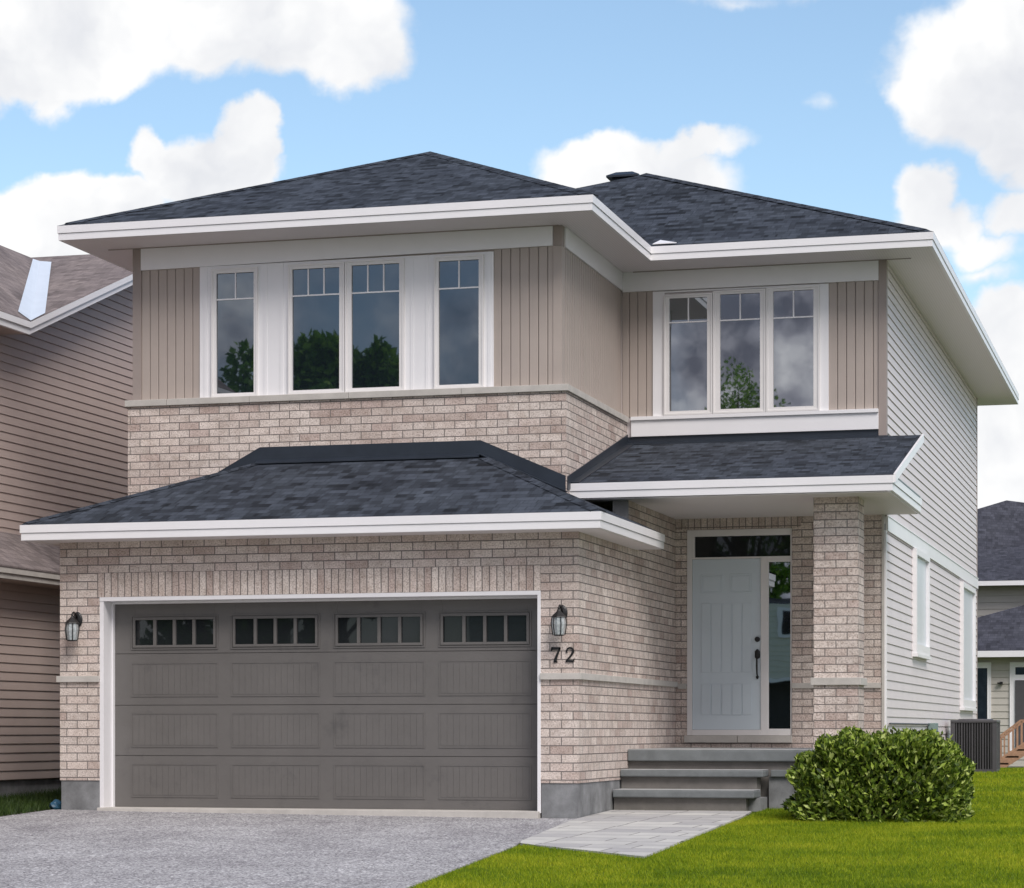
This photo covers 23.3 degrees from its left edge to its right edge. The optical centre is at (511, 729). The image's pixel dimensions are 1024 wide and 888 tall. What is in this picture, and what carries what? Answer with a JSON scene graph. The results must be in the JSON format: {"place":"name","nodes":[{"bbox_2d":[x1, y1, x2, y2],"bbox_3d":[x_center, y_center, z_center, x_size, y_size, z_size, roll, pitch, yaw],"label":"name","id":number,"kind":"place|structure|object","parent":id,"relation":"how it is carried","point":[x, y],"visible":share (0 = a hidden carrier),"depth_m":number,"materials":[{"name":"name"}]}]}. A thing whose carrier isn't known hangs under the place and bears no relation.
{"place":"outdoors","nodes":[
{"label":"outdoors","id":0,"kind":"place"},
{"bbox_2d":[0,787,60,816],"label":"uncut grass","id":1,"kind":"structure","parent":0,"point":[28,802],"depth_m":31.25,"materials":[{"name":"green plant"}]},
{"bbox_2d":[0,809,572,887],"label":"driveway","id":2,"kind":"structure","parent":0,"point":[54,848],"depth_m":24.31,"materials":[{"name":"grey asphalt"}]},
{"bbox_2d":[0,0,1023,508],"label":"sky","id":3,"kind":"structure","parent":0,"point":[907,112],"materials":[{"name":"blue"}]},
{"bbox_2d":[60,767,1023,887],"bbox_3d":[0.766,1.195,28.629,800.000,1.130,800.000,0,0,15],"label":"ground","id":4,"kind":"structure","parent":0,"point":[779,858],"depth_m":22.24,"materials":[{"name":"green plant"}]},
{"bbox_2d":[0,245,132,797],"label":"brown house","id":5,"kind":"structure","parent":4,"relation":"on","point":[66,357],"depth_m":35.22,"materials":[{"name":"brown"}]},
{"bbox_2d":[20,151,1018,818],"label":"brick house","id":6,"kind":"structure","parent":4,"relation":"on","point":[422,447],"depth_m":31.41,"materials":[{"name":"brick"}]},
{"bbox_2d":[65,611,82,640],"bbox_3d":[-5.329,-1.253,30.169,0.196,0.363,0.255,0,0,15],"label":"wall lantern","id":7,"kind":"object","parent":6,"relation":"attached to","point":[73,623],"depth_m":30.09,"materials":[{"name":"black metal"}]},
{"bbox_2d":[211,267,257,396],"bbox_3d":[-3.585,-5.136,32.131,0.638,1.662,0.065,0,0,15],"label":"window","id":8,"kind":"structure","parent":6,"relation":"in","point":[234,291],"depth_m":32.13,"materials":[{"name":"glass"}]},
{"bbox_2d":[288,262,344,393],"bbox_3d":[-2.504,-5.138,31.834,0.765,1.667,0.065,0,0,15],"label":"window","id":9,"kind":"structure","parent":6,"relation":"in","point":[316,291],"depth_m":31.84,"materials":[{"name":"glass"}]},
{"bbox_2d":[115,598,536,809],"bbox_3d":[-2.252,-0.307,29.796,5.457,2.506,0.089,0,0,15],"label":"garage door","id":10,"kind":"structure","parent":6,"relation":"in","point":[391,704],"depth_m":29.76,"materials":[{"name":"paint"}]},
{"bbox_2d":[345,258,404,391],"bbox_3d":[-1.746,-5.143,31.626,0.791,1.677,0.065,0,0,15],"label":"window","id":11,"kind":"structure","parent":6,"relation":"in","point":[374,288],"depth_m":31.63,"materials":[{"name":"glass"}]},
{"bbox_2d":[434,254,483,388],"bbox_3d":[-0.665,-5.141,31.329,0.653,1.672,0.065,0,0,15],"label":"window","id":12,"kind":"structure","parent":6,"relation":"in","point":[458,279],"depth_m":31.33,"materials":[{"name":"glass"}]},
{"bbox_2d":[551,604,567,635],"bbox_3d":[0.548,-1.257,28.554,0.196,0.363,0.255,0,0,15],"label":"wall lantern","id":13,"kind":"object","parent":6,"relation":"attached to","point":[559,621],"depth_m":28.47,"materials":[{"name":"black metal"}]},
{"bbox_2d":[551,647,573,662],"bbox_3d":[0.585,-0.864,28.671,0.283,0.179,0.013,0,0,15],"label":"house number","id":14,"kind":"object","parent":6,"relation":"attached to","point":[557,654],"visible":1,"depth_m":28.67,"materials":[{"name":"black metal"}]},
{"bbox_2d":[664,293,712,415],"bbox_3d":[2.412,-5.129,33.970,0.675,1.652,0.065,0,0,15],"label":"window","id":15,"kind":"structure","parent":6,"relation":"in","point":[688,318],"depth_m":33.97,"materials":[{"name":"glass"}]},
{"bbox_2d":[693,558,760,729],"bbox_3d":[2.917,-1.160,33.817,0.942,2.324,0.106,0,0,15],"label":"front door","id":16,"kind":"structure","parent":6,"relation":"in","point":[726,592],"depth_m":33.83,"materials":[{"name":"paint"}]},
{"bbox_2d":[713,288,765,413],"bbox_3d":[3.094,-5.140,33.782,0.729,1.675,0.065,0,0,15],"label":"window","id":17,"kind":"structure","parent":6,"relation":"in","point":[739,316],"depth_m":33.78,"materials":[{"name":"glass"}]},
{"bbox_2d":[766,285,819,411],"bbox_3d":[3.801,-5.145,33.588,0.725,1.685,0.065,0,0,15],"label":"window","id":18,"kind":"structure","parent":6,"relation":"in","point":[792,312],"depth_m":33.59,"materials":[{"name":"glass"}]},
{"bbox_2d":[889,723,937,730],"bbox_3d":[5.871,0.270,36.170,0.112,0.740,5.650,0,0,15],"label":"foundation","id":19,"kind":"object","parent":6,"relation":"attached to","point":[933,725],"visible":0.48,"depth_m":37.77,"materials":[{"name":"grey concrete"}]},
{"bbox_2d":[912,548,931,659],"bbox_3d":[6.157,-1.865,37.310,0.095,1.590,1.940,0,0,15],"label":"side window","id":20,"kind":"structure","parent":6,"relation":"in","point":[921,561],"depth_m":37.34,"materials":[{"name":"white metal"}]},
{"bbox_2d":[959,581,976,710],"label":"side window","id":21,"kind":"structure","parent":6,"relation":"in","point":[967,593],"depth_m":45.07,"materials":[{"name":"white metal"}]},
{"bbox_2d":[613,769,768,811],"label":"front steps","id":22,"kind":"structure","parent":4,"relation":"on","point":[698,789],"depth_m":30.27,"materials":[{"name":"concrete"}]},
{"bbox_2d":[780,724,976,823],"bbox_3d":[4.216,0.510,28.460,2.172,1.150,1.887,0,0,15],"label":"shrub","id":23,"kind":"object","parent":4,"relation":"on","point":[860,772],"visible":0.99,"depth_m":27.79,"materials":[{"name":"green plant"}]},
{"bbox_2d":[950,719,999,772],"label":"air conditioner","id":24,"kind":"object","parent":4,"relation":"on","point":[978,740],"visible":0.79,"depth_m":41.01,"materials":[{"name":"black metal"}]},
{"bbox_2d":[978,500,1023,767],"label":"cream house","id":25,"kind":"structure","parent":4,"relation":"on","point":[1001,611],"depth_m":70.03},
{"bbox_2d":[978,662,990,718],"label":"window","id":26,"kind":"structure","parent":25,"relation":"in","point":[984,668],"depth_m":68.76,"materials":[{"name":"black glass"}]},
{"bbox_2d":[1015,680,1023,746],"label":"back door","id":27,"kind":"structure","parent":25,"relation":"in","point":[1019,684],"depth_m":68.45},
{"bbox_2d":[1000,719,1023,767],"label":"deck steps","id":28,"kind":"structure","parent":4,"relation":"on","point":[1013,755],"depth_m":60.81,"materials":[{"name":"brown wood"}]},
{"bbox_2d":[520,810,750,857],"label":"path","id":29,"kind":"structure","parent":0,"point":[638,833],"depth_m":26.47,"materials":[{"name":"grey concrete"}]},
{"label":"soil strip","id":30,"kind":"structure","parent":0,"visible":0},
{"bbox_2d":[49,799,60,809],"bbox_3d":[-5.589,0.926,30.514,0.189,0.143,0.190,0,0,-19],"label":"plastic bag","id":31,"kind":"object","parent":30,"relation":"on","point":[55,804],"visible":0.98,"depth_m":30.45,"materials":[{"name":"blue plastic"}]}
]}

